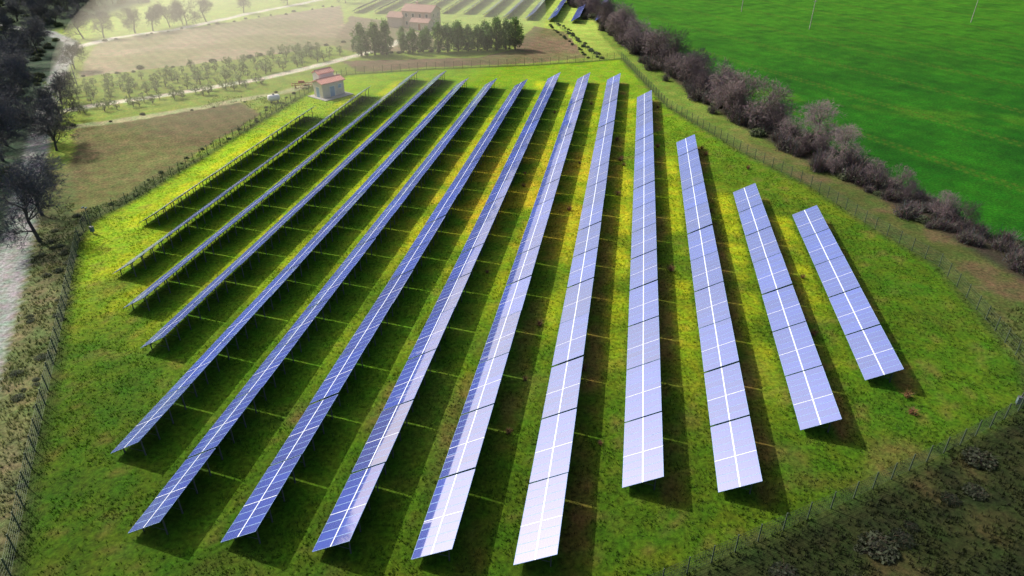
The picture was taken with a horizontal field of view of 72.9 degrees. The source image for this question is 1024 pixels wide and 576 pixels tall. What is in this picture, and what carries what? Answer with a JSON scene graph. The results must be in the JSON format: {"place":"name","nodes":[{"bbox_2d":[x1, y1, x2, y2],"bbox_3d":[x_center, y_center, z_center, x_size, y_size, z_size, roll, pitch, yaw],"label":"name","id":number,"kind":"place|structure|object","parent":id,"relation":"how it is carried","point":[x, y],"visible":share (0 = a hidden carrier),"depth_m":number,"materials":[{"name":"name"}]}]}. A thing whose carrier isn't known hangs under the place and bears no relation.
{"place":"outdoors","nodes":[
{"label":"outdoors","id":0,"kind":"place"},
{"bbox_2d":[291,80,311,88],"bbox_3d":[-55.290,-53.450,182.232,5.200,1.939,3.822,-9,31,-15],"label":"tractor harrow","id":1,"kind":"object","parent":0,"point":[299,82],"visible":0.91,"depth_m":182.46,"materials":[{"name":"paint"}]},
{"bbox_2d":[0,0,1023,575],"bbox_3d":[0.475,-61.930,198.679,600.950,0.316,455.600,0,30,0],"label":"ground","id":2,"kind":"structure","parent":0,"point":[930,92],"depth_m":92.24,"materials":[{"name":"green plant"}]},
{"bbox_2d":[0,128,15,165],"bbox_3d":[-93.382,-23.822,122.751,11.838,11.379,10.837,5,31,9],"label":"bare tree","id":3,"kind":"object","parent":2,"relation":"on","point":[2,153],"visible":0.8,"depth_m":123.19,"materials":[{"name":"grey plant"}]},
{"bbox_2d":[0,90,27,145],"bbox_3d":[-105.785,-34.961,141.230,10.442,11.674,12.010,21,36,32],"label":"bare tree","id":4,"kind":"object","parent":2,"relation":"on","point":[2,102],"visible":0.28,"depth_m":141.70,"materials":[{"name":"grey plant"}]},
{"bbox_2d":[0,66,28,102],"bbox_3d":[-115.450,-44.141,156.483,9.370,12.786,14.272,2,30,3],"label":"bare tree","id":5,"kind":"object","parent":2,"relation":"on","point":[4,82],"visible":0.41,"depth_m":158.06,"materials":[{"name":"grey plant"}]},
{"bbox_2d":[0,101,32,160],"bbox_3d":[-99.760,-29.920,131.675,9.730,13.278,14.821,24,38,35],"label":"bare tree","id":6,"kind":"object","parent":2,"relation":"on","point":[6,120],"visible":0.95,"depth_m":133.35,"materials":[{"name":"grey plant"}]},
{"bbox_2d":[0,42,34,88],"bbox_3d":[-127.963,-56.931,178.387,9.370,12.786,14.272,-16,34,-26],"label":"bare tree","id":7,"kind":"object","parent":2,"relation":"on","point":[25,60],"visible":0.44,"depth_m":176.32,"materials":[{"name":"grey plant"}]},
{"bbox_2d":[0,30,34,59],"bbox_3d":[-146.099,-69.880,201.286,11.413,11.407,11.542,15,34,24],"label":"bare tree","id":8,"kind":"object","parent":2,"relation":"on","point":[22,38],"visible":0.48,"depth_m":201.04,"materials":[{"name":"grey plant"}]},
{"bbox_2d":[0,74,36,129],"bbox_3d":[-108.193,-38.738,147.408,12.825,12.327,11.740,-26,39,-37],"label":"bare tree","id":9,"kind":"object","parent":2,"relation":"on","point":[11,92],"visible":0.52,"depth_m":147.59,"materials":[{"name":"grey plant"}]},
{"bbox_2d":[0,34,36,74],"bbox_3d":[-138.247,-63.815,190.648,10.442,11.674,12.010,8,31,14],"label":"bare tree","id":10,"kind":"object","parent":2,"relation":"on","point":[14,41],"visible":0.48,"depth_m":190.44,"materials":[{"name":"grey plant"}]},
{"bbox_2d":[0,55,39,91],"bbox_3d":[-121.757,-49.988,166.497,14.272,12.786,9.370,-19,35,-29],"label":"bare tree","id":11,"kind":"object","parent":2,"relation":"on","point":[13,63],"visible":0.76,"depth_m":167.06,"materials":[{"name":"grey plant"}]},
{"bbox_2d":[0,150,68,215],"bbox_3d":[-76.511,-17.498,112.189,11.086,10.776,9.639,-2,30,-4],"label":"bare tree","id":12,"kind":"object","parent":2,"relation":"on","point":[37,158],"visible":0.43,"depth_m":110.98,"materials":[{"name":"grey plant"}]},
{"bbox_2d":[0,160,71,253],"bbox_3d":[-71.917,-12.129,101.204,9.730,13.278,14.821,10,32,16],"label":"bare tree","id":13,"kind":"object","parent":2,"relation":"on","point":[23,183],"visible":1,"depth_m":102.07,"materials":[{"name":"black plant"}]},
{"bbox_2d":[3,95,68,140],"bbox_3d":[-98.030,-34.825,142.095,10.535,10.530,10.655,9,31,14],"label":"bare tree","id":14,"kind":"object","parent":2,"relation":"on","point":[48,107],"visible":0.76,"depth_m":141.59,"materials":[{"name":"grey plant"}]},
{"bbox_2d":[20,15,54,52],"bbox_3d":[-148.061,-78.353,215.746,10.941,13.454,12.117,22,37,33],"label":"bare tree","id":15,"kind":"object","parent":2,"relation":"on","point":[34,28],"visible":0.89,"depth_m":214.13,"materials":[{"name":"grey plant"}]},
{"bbox_2d":[29,109,80,150],"bbox_3d":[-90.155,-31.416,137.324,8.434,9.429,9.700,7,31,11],"label":"bare tree","id":16,"kind":"object","parent":2,"relation":"on","point":[49,125],"visible":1,"depth_m":136.40,"materials":[{"name":"grey plant"}]},
{"bbox_2d":[29,79,82,119],"bbox_3d":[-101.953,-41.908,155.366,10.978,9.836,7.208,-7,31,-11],"label":"bare tree","id":17,"kind":"object","parent":2,"relation":"on","point":[46,95],"visible":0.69,"depth_m":155.00,"materials":[{"name":"grey plant"}]},
{"bbox_2d":[46,68,77,104],"bbox_3d":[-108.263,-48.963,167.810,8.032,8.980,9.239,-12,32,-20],"label":"bare tree","id":18,"kind":"object","parent":2,"relation":"on","point":[58,79],"visible":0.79,"depth_m":166.23,"materials":[{"name":"grey plant"}]},
{"bbox_2d":[55,38,87,69],"bbox_3d":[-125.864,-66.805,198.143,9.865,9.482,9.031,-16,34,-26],"label":"bare tree","id":19,"kind":"object","parent":2,"relation":"on","point":[69,49],"visible":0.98,"depth_m":198.05,"materials":[{"name":"grey plant"}]},
{"bbox_2d":[54,3,90,41],"bbox_3d":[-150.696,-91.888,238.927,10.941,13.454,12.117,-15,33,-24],"label":"bare tree","id":20,"kind":"object","parent":2,"relation":"on","point":[75,16],"visible":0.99,"depth_m":238.07,"materials":[{"name":"grey plant"}]},
{"bbox_2d":[0,0,149,186],"bbox_3d":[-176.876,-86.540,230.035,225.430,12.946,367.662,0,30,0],"label":"woodland","id":21,"kind":"object","parent":2,"relation":"on","point":[38,9],"visible":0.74,"depth_m":261.09,"materials":[{"name":"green plant"}]},
{"bbox_2d":[82,5,114,37],"bbox_3d":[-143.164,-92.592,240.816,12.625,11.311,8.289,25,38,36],"label":"bare tree","id":22,"kind":"object","parent":2,"relation":"on","point":[102,20],"visible":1,"depth_m":239.66,"materials":[{"name":"grey plant"}]},
{"bbox_2d":[114,6,142,32],"bbox_3d":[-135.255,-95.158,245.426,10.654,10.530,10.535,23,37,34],"label":"bare tree","id":23,"kind":"object","parent":2,"relation":"on","point":[129,14],"visible":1,"depth_m":245.10,"materials":[{"name":"grey plant"}]},
{"bbox_2d":[145,4,166,30],"bbox_3d":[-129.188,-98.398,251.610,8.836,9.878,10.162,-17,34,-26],"label":"bare tree","id":24,"kind":"object","parent":2,"relation":"on","point":[153,12],"visible":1,"depth_m":250.11,"materials":[{"name":"grey plant"}]},
{"bbox_2d":[146,0,176,26],"bbox_3d":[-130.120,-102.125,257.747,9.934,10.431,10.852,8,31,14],"label":"bare tree","id":25,"kind":"object","parent":2,"relation":"on","point":[166,16],"visible":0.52,"depth_m":258.18,"materials":[{"name":"grey plant"}]},
{"bbox_2d":[167,0,201,25],"bbox_3d":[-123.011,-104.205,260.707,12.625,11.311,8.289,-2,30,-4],"label":"bare tree","id":26,"kind":"object","parent":2,"relation":"on","point":[177,7],"visible":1,"depth_m":260.05,"materials":[{"name":"grey plant"}]},
{"bbox_2d":[43,41,342,115],"bbox_3d":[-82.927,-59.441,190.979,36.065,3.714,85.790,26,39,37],"label":"olive grove","id":27,"kind":"object","parent":2,"relation":"on","point":[265,68],"visible":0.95,"depth_m":185.92,"materials":[{"name":"green plant"}]},
{"bbox_2d":[191,0,213,22],"bbox_3d":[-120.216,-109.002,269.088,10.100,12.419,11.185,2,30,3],"label":"bare tree","id":28,"kind":"object","parent":2,"relation":"on","point":[204,7],"visible":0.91,"depth_m":268.03,"materials":[{"name":"grey plant"}]},
{"bbox_2d":[139,107,313,224],"bbox_3d":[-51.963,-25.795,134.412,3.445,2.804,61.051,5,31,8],"label":"solar panel row","id":29,"kind":"object","parent":2,"relation":"on","point":[215,172],"visible":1,"depth_m":127.61,"materials":[{"name":"blue glass"}]},
{"bbox_2d":[114,86,369,276],"bbox_3d":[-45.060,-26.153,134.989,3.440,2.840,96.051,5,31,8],"label":"solar panel row","id":30,"kind":"object","parent":2,"relation":"on","point":[224,193],"visible":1,"depth_m":118.61,"materials":[{"name":"blue glass"}]},
{"bbox_2d":[235,0,250,12],"bbox_3d":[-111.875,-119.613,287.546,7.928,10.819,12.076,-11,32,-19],"label":"bare tree","id":31,"kind":"object","parent":2,"relation":"on","point":[240,2],"visible":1,"depth_m":286.78,"materials":[{"name":"grey plant"}]},
{"bbox_2d":[124,70,418,310],"bbox_3d":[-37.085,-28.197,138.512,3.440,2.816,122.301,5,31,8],"label":"solar panel row","id":32,"kind":"object","parent":2,"relation":"on","point":[158,282],"visible":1,"depth_m":112.50,"materials":[{"name":"blue glass"}]},
{"bbox_2d":[267,93,279,102],"bbox_3d":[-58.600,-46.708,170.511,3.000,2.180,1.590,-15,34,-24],"label":"water tank","id":33,"kind":"object","parent":2,"relation":"on","point":[273,97],"visible":1,"depth_m":169.93,"materials":[{"name":"white paint"}]},
{"bbox_2d":[110,78,467,455],"bbox_3d":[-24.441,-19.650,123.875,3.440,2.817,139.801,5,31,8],"label":"solar panel row","id":34,"kind":"object","parent":2,"relation":"on","point":[147,422],"visible":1,"depth_m":86.75,"materials":[{"name":"blue glass"}]},
{"bbox_2d":[141,70,446,350],"bbox_3d":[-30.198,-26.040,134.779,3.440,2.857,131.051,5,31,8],"label":"solar panel row","id":35,"kind":"object","parent":2,"relation":"on","point":[172,323],"visible":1,"depth_m":104.21,"materials":[{"name":"blue glass"}]},
{"bbox_2d":[128,78,496,534],"bbox_3d":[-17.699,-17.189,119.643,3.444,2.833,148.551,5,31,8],"label":"solar panel row","id":36,"kind":"object","parent":2,"relation":"on","point":[162,503],"visible":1,"depth_m":76.63,"materials":[{"name":"blue glass"}]},
{"bbox_2d":[308,66,352,101],"bbox_3d":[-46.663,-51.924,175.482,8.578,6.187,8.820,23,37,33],"label":"utility cabin","id":37,"kind":"object","parent":2,"relation":"on","point":[328,84],"visible":1,"depth_m":174.78,"materials":[{"name":"tile"}]},
{"bbox_2d":[349,22,370,55],"bbox_3d":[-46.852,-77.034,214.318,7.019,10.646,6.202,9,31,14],"label":"cypress tree","id":38,"kind":"object","parent":2,"relation":"on","point":[360,37],"visible":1,"depth_m":213.63,"materials":[{"name":"green plant"}]},
{"bbox_2d":[364,18,382,54],"bbox_3d":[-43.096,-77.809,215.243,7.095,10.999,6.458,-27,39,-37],"label":"cypress tree","id":39,"kind":"object","parent":2,"relation":"on","point":[373,26],"visible":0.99,"depth_m":214.62,"materials":[{"name":"green plant"}]},
{"bbox_2d":[221,79,527,543],"bbox_3d":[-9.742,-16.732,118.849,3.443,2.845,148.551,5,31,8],"label":"solar panel row","id":40,"kind":"object","parent":2,"relation":"on","point":[256,507],"visible":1,"depth_m":75.36,"materials":[{"name":"blue glass"}]},
{"bbox_2d":[374,18,393,54],"bbox_3d":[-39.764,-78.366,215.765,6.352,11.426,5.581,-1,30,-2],"label":"cypress tree","id":41,"kind":"object","parent":2,"relation":"on","point":[384,30],"visible":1,"depth_m":215.50,"materials":[{"name":"green plant"}]},
{"bbox_2d":[396,26,407,46],"bbox_3d":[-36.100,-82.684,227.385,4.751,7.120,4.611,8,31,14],"label":"cypress tree","id":42,"kind":"object","parent":2,"relation":"on","point":[400,31],"visible":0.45,"depth_m":226.72,"materials":[{"name":"green plant"}]},
{"bbox_2d":[398,32,408,52],"bbox_3d":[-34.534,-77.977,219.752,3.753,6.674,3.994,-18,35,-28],"label":"cypress tree","id":43,"kind":"object","parent":2,"relation":"on","point":[402,47],"visible":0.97,"depth_m":219.13,"materials":[{"name":"green plant"}]},
{"bbox_2d":[403,27,421,52],"bbox_3d":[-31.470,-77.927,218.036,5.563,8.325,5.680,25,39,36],"label":"cypress tree","id":44,"kind":"object","parent":2,"relation":"on","point":[412,35],"visible":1,"depth_m":217.75,"materials":[{"name":"green plant"}]},
{"bbox_2d":[386,1,441,30],"bbox_3d":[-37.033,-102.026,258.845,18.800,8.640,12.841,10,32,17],"label":"brick farmhouse","id":45,"kind":"object","parent":2,"relation":"on","point":[416,16],"visible":0.98,"depth_m":257.07,"materials":[{"name":"paint"}]},
{"bbox_2d":[417,30,431,51],"bbox_3d":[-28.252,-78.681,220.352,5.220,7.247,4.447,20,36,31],"label":"cypress tree","id":46,"kind":"object","parent":2,"relation":"on","point":[424,45],"visible":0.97,"depth_m":220.05,"materials":[{"name":"green plant"}]},
{"bbox_2d":[421,25,433,47],"bbox_3d":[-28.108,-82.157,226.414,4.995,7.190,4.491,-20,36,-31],"label":"cypress tree","id":47,"kind":"object","parent":2,"relation":"on","point":[427,32],"visible":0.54,"depth_m":225.67,"materials":[{"name":"green plant"}]},
{"bbox_2d":[427,18,444,52],"bbox_3d":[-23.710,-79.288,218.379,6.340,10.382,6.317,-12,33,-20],"label":"cypress tree","id":48,"kind":"object","parent":2,"relation":"on","point":[436,30],"visible":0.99,"depth_m":217.79,"materials":[{"name":"green plant"}]},
{"bbox_2d":[312,72,560,553],"bbox_3d":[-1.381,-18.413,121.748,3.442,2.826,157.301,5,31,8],"label":"solar panel row","id":49,"kind":"object","parent":2,"relation":"on","point":[343,521],"visible":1,"depth_m":74.54,"materials":[{"name":"blue glass"}]},
{"bbox_2d":[437,22,456,51],"bbox_3d":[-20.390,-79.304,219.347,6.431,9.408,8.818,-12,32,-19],"label":"cypress tree","id":50,"kind":"object","parent":2,"relation":"on","point":[446,32],"visible":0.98,"depth_m":218.35,"materials":[{"name":"green plant"}]},
{"bbox_2d":[450,19,465,50],"bbox_3d":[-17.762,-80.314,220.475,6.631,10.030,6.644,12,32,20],"label":"cypress tree","id":51,"kind":"object","parent":2,"relation":"on","point":[457,28],"visible":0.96,"depth_m":219.25,"materials":[{"name":"green plant"}]},
{"bbox_2d":[460,24,476,50],"bbox_3d":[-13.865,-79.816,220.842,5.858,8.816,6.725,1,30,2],"label":"cypress tree","id":52,"kind":"object","parent":2,"relation":"on","point":[468,45],"visible":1,"depth_m":219.94,"materials":[{"name":"green plant"}]},
{"bbox_2d":[470,24,486,50],"bbox_3d":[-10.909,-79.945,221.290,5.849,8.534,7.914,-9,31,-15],"label":"cypress tree","id":53,"kind":"object","parent":2,"relation":"on","point":[477,31],"visible":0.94,"depth_m":220.20,"materials":[{"name":"green plant"}]},
{"bbox_2d":[476,20,494,50],"bbox_3d":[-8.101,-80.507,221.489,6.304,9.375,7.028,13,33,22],"label":"cypress tree","id":54,"kind":"object","parent":2,"relation":"on","point":[486,31],"visible":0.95,"depth_m":220.54,"materials":[{"name":"green plant"}]},
{"bbox_2d":[488,14,504,49],"bbox_3d":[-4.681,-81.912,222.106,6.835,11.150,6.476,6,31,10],"label":"cypress tree","id":55,"kind":"object","parent":2,"relation":"on","point":[496,24],"visible":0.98,"depth_m":221.33,"materials":[{"name":"green plant"}]},
{"bbox_2d":[411,73,589,560],"bbox_3d":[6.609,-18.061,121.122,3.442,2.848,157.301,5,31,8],"label":"solar panel row","id":56,"kind":"object","parent":2,"relation":"on","point":[439,529],"visible":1,"depth_m":73.18,"materials":[{"name":"blue glass"}]},
{"bbox_2d":[1,5,1001,575],"bbox_3d":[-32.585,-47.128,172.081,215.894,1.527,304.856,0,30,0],"label":"shrubs","id":57,"kind":"object","parent":2,"relation":"on","point":[879,547],"visible":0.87,"depth_m":61.77,"materials":[{"name":"green plant"}]},
{"bbox_2d":[497,16,513,49],"bbox_3d":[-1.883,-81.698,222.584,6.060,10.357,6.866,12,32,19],"label":"cypress tree","id":58,"kind":"object","parent":2,"relation":"on","point":[505,40],"visible":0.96,"depth_m":221.50,"materials":[{"name":"green plant"}]},
{"bbox_2d":[0,95,1023,575],"bbox_3d":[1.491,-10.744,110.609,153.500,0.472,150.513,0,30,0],"label":"grass tufts","id":59,"kind":"object","parent":2,"relation":"on","point":[698,557],"visible":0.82,"depth_m":76.31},
{"bbox_2d":[0,52,1023,575],"bbox_3d":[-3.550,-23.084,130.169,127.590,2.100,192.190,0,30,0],"label":"wire fence","id":60,"kind":"object","parent":2,"relation":"on","point":[40,412],"visible":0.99,"depth_m":79.33,"materials":[{"name":"grey metal"}]},
{"bbox_2d":[507,16,524,48],"bbox_3d":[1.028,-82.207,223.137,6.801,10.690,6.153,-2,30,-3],"label":"cypress tree","id":61,"kind":"object","parent":2,"relation":"on","point":[516,40],"visible":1,"depth_m":222.09,"materials":[{"name":"green plant"}]},
{"bbox_2d":[526,0,547,18],"bbox_3d":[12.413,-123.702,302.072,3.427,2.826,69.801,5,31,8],"label":"solar panel row","id":62,"kind":"object","parent":2,"relation":"on","point":[538,5],"visible":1,"depth_m":290.77,"materials":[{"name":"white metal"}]},
{"bbox_2d":[548,0,565,20],"bbox_3d":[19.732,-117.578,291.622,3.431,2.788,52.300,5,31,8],"label":"solar panel row","id":63,"kind":"object","parent":2,"relation":"on","point":[557,9],"visible":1,"depth_m":285.05,"materials":[{"name":"blue glass"}]},
{"bbox_2d":[513,73,620,566],"bbox_3d":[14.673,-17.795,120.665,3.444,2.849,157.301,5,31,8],"label":"solar panel row","id":64,"kind":"object","parent":2,"relation":"on","point":[539,533],"visible":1,"depth_m":72.64,"materials":[{"name":"blue glass"}]},
{"bbox_2d":[571,4,585,22],"bbox_3d":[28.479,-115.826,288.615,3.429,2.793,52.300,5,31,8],"label":"solar panel row","id":65,"kind":"object","parent":2,"relation":"on","point":[578,12],"visible":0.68,"depth_m":277.84,"materials":[{"name":"blue glass"}]},
{"bbox_2d":[591,0,616,20],"bbox_3d":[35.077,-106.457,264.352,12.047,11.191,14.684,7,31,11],"label":"bare tree","id":66,"kind":"object","parent":2,"relation":"on","point":[605,4],"visible":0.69,"depth_m":265.06,"materials":[{"name":"brown plant"}]},
{"bbox_2d":[604,10,631,34],"bbox_3d":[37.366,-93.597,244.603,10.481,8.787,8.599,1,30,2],"label":"bare tree","id":67,"kind":"object","parent":2,"relation":"on","point":[611,25],"visible":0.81,"depth_m":244.13,"materials":[{"name":"brown plant"}]},
{"bbox_2d":[611,21,626,43],"bbox_3d":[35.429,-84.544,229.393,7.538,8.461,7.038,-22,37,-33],"label":"bare tree","id":68,"kind":"object","parent":2,"relation":"on","point":[618,29],"visible":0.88,"depth_m":229.68,"materials":[{"name":"brown plant"}]},
{"bbox_2d":[607,0,638,25],"bbox_3d":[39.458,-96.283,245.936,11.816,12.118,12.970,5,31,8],"label":"bare tree","id":69,"kind":"object","parent":2,"relation":"on","point":[627,10],"visible":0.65,"depth_m":244.78,"materials":[{"name":"brown plant"}]},
{"bbox_2d":[619,11,640,28],"bbox_3d":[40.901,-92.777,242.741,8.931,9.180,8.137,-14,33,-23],"label":"bare tree","id":70,"kind":"object","parent":2,"relation":"on","point":[632,17],"visible":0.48,"depth_m":241.52,"materials":[{"name":"brown plant"}]},
{"bbox_2d":[617,26,648,51],"bbox_3d":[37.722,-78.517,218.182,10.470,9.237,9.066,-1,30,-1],"label":"bare tree","id":71,"kind":"object","parent":2,"relation":"on","point":[631,33],"visible":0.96,"depth_m":217.08,"materials":[{"name":"brown plant"}]},
{"bbox_2d":[622,17,653,38],"bbox_3d":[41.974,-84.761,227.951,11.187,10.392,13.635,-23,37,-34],"label":"bare tree","id":72,"kind":"object","parent":2,"relation":"on","point":[645,28],"visible":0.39,"depth_m":225.97,"materials":[{"name":"brown plant"}]},
{"bbox_2d":[622,90,663,489],"bbox_3d":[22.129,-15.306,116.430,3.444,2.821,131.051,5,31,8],"label":"solar panel row","id":73,"kind":"object","parent":2,"relation":"on","point":[643,452],"visible":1,"depth_m":80.46,"materials":[{"name":"blue glass"}]},
{"bbox_2d":[638,32,657,53],"bbox_3d":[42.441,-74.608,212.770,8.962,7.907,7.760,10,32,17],"label":"bare tree","id":74,"kind":"object","parent":2,"relation":"on","point":[643,42],"visible":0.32,"depth_m":213.28,"materials":[{"name":"brown plant"}]},
{"bbox_2d":[641,24,676,56],"bbox_3d":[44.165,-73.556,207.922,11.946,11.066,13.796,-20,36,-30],"label":"bare tree","id":75,"kind":"object","parent":2,"relation":"on","point":[651,37],"visible":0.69,"depth_m":206.66,"materials":[{"name":"brown plant"}]},
{"bbox_2d":[649,21,695,72],"bbox_3d":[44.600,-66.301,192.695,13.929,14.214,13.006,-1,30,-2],"label":"bare tree","id":76,"kind":"object","parent":2,"relation":"on","point":[680,49],"visible":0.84,"depth_m":192.72,"materials":[{"name":"brown plant"}]},
{"bbox_2d":[664,52,684,72],"bbox_3d":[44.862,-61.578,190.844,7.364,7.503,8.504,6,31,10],"label":"bare tree","id":77,"kind":"object","parent":2,"relation":"on","point":[672,62],"visible":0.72,"depth_m":190.17,"materials":[{"name":"brown plant"}]},
{"bbox_2d":[673,54,711,78],"bbox_3d":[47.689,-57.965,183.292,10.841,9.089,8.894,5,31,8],"label":"bare tree","id":78,"kind":"object","parent":2,"relation":"on","point":[703,66],"visible":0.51,"depth_m":182.17,"materials":[{"name":"brown plant"}]},
{"bbox_2d":[679,46,720,79],"bbox_3d":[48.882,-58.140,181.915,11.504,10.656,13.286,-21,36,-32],"label":"bare tree","id":79,"kind":"object","parent":2,"relation":"on","point":[702,61],"visible":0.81,"depth_m":180.73,"materials":[{"name":"brown plant"}]},
{"bbox_2d":[485,102,919,444],"bbox_3d":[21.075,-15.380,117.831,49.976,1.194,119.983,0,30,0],"label":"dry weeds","id":80,"kind":"object","parent":2,"relation":"on","point":[671,269],"visible":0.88,"depth_m":84.63,"materials":[{"name":"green plant"}]},
{"bbox_2d":[689,67,718,97],"bbox_3d":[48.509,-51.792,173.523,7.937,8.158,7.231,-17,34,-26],"label":"bare tree","id":81,"kind":"object","parent":2,"relation":"on","point":[699,76],"visible":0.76,"depth_m":173.28,"materials":[{"name":"brown plant"}]},
{"bbox_2d":[676,134,761,493],"bbox_3d":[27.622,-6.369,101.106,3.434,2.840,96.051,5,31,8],"label":"solar panel row","id":82,"kind":"object","parent":2,"relation":"on","point":[736,460],"visible":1,"depth_m":78.04,"materials":[{"name":"blue glass"}]},
{"bbox_2d":[708,67,738,96],"bbox_3d":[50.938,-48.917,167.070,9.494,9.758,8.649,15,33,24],"label":"bare tree","id":83,"kind":"object","parent":2,"relation":"on","point":[719,83],"visible":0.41,"depth_m":166.01,"materials":[{"name":"brown plant"}]},
{"bbox_2d":[704,56,750,103],"bbox_3d":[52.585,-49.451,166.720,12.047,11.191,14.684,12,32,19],"label":"bare tree","id":84,"kind":"object","parent":2,"relation":"on","point":[723,76],"visible":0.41,"depth_m":165.52,"materials":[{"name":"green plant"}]},
{"bbox_2d":[708,75,749,109],"bbox_3d":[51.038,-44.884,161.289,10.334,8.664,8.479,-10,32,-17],"label":"bare tree","id":85,"kind":"object","parent":2,"relation":"on","point":[718,97],"visible":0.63,"depth_m":160.90,"materials":[{"name":"brown plant"}]},
{"bbox_2d":[721,77,750,118],"bbox_3d":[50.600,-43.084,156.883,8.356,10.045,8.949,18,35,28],"label":"bare tree","id":86,"kind":"object","parent":2,"relation":"on","point":[736,93],"visible":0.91,"depth_m":156.91,"materials":[{"name":"brown plant"}]},
{"bbox_2d":[734,90,754,110],"bbox_3d":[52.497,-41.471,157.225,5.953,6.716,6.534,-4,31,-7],"label":"bare tree","id":87,"kind":"object","parent":2,"relation":"on","point":[745,101],"visible":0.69,"depth_m":156.40,"materials":[{"name":"brown plant"}]},
{"bbox_2d":[728,69,768,105],"bbox_3d":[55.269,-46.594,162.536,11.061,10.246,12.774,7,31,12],"label":"bare tree","id":88,"kind":"object","parent":2,"relation":"on","point":[745,77],"visible":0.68,"depth_m":161.13,"materials":[{"name":"brown plant"}]},
{"bbox_2d":[741,74,798,124],"bbox_3d":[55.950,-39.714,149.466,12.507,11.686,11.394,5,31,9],"label":"bare tree","id":89,"kind":"object","parent":2,"relation":"on","point":[760,111],"visible":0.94,"depth_m":148.81,"materials":[{"name":"brown plant"}]},
{"bbox_2d":[761,99,789,125],"bbox_3d":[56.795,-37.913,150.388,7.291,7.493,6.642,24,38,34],"label":"bare tree","id":90,"kind":"object","parent":2,"relation":"on","point":[778,106],"visible":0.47,"depth_m":149.53,"materials":[{"name":"brown plant"}]},
{"bbox_2d":[760,102,791,128],"bbox_3d":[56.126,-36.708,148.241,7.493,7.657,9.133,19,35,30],"label":"bare tree","id":91,"kind":"object","parent":2,"relation":"on","point":[775,111],"visible":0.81,"depth_m":147.02,"materials":[{"name":"brown plant"}]},
{"bbox_2d":[733,183,841,432],"bbox_3d":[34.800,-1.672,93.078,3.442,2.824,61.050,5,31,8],"label":"solar panel row","id":92,"kind":"object","parent":2,"relation":"on","point":[813,399],"visible":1,"depth_m":82.39,"materials":[{"name":"blue glass"}]},
{"bbox_2d":[776,115,810,138],"bbox_3d":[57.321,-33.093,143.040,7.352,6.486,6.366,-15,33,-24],"label":"bare tree","id":93,"kind":"object","parent":2,"relation":"on","point":[789,127],"visible":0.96,"depth_m":142.35,"materials":[{"name":"brown plant"}]},
{"bbox_2d":[565,0,1023,274],"bbox_3d":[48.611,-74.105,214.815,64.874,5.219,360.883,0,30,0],"label":"hedgerow","id":94,"kind":"object","parent":2,"relation":"on","point":[910,207],"visible":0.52,"depth_m":125.99,"materials":[{"name":"brown plant"}]},
{"bbox_2d":[796,133,812,152],"bbox_3d":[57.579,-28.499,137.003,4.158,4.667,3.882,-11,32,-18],"label":"bare tree","id":95,"kind":"object","parent":2,"relation":"on","point":[804,139],"visible":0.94,"depth_m":137.02,"materials":[{"name":"brown plant"}]},
{"bbox_2d":[810,133,832,150],"bbox_3d":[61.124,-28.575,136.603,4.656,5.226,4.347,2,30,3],"label":"bare tree","id":96,"kind":"object","parent":2,"relation":"on","point":[819,142],"visible":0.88,"depth_m":135.98,"materials":[{"name":"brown plant"}]},
{"bbox_2d":[798,97,846,144],"bbox_3d":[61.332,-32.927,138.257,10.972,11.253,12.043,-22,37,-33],"label":"bare tree","id":97,"kind":"object","parent":2,"relation":"on","point":[818,117],"visible":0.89,"depth_m":137.56,"materials":[{"name":"brown plant"}]},
{"bbox_2d":[823,153,846,173],"bbox_3d":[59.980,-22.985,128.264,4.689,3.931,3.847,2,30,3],"label":"bare tree","id":98,"kind":"object","parent":2,"relation":"on","point":[831,162],"visible":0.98,"depth_m":128.23,"materials":[{"name":"brown plant"}]},
{"bbox_2d":[792,205,903,382],"bbox_3d":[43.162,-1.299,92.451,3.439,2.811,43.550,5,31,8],"label":"solar panel row","id":99,"kind":"object","parent":2,"relation":"on","point":[874,353],"visible":1,"depth_m":86.65,"materials":[{"name":"blue glass"}]},
{"bbox_2d":[827,123,869,159],"bbox_3d":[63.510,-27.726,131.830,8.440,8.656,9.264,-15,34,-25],"label":"bare tree","id":100,"kind":"object","parent":2,"relation":"on","point":[842,133],"visible":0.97,"depth_m":131.10,"materials":[{"name":"brown plant"}]},
{"bbox_2d":[864,155,889,176],"bbox_3d":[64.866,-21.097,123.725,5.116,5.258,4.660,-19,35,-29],"label":"bare tree","id":101,"kind":"object","parent":2,"relation":"on","point":[879,166],"visible":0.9,"depth_m":123.16,"materials":[{"name":"brown plant"}]},
{"bbox_2d":[888,164,920,190],"bbox_3d":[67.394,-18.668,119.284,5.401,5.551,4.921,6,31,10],"label":"bare tree","id":102,"kind":"object","parent":2,"relation":"on","point":[900,181],"visible":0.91,"depth_m":119.01,"materials":[{"name":"brown plant"}]},
{"bbox_2d":[899,179,923,198],"bbox_3d":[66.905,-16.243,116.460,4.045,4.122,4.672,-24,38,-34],"label":"bare tree","id":103,"kind":"object","parent":2,"relation":"on","point":[908,189],"visible":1,"depth_m":116.18,"materials":[{"name":"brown plant"}]},
{"bbox_2d":[927,189,962,220],"bbox_3d":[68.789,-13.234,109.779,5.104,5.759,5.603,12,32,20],"label":"bare tree","id":104,"kind":"object","parent":2,"relation":"on","point":[951,200],"visible":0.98,"depth_m":109.33,"materials":[{"name":"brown plant"}]},
{"bbox_2d":[952,195,986,233],"bbox_3d":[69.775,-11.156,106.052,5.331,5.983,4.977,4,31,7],"label":"bare tree","id":105,"kind":"object","parent":2,"relation":"on","point":[969,209],"visible":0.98,"depth_m":106.06,"materials":[{"name":"brown plant"}]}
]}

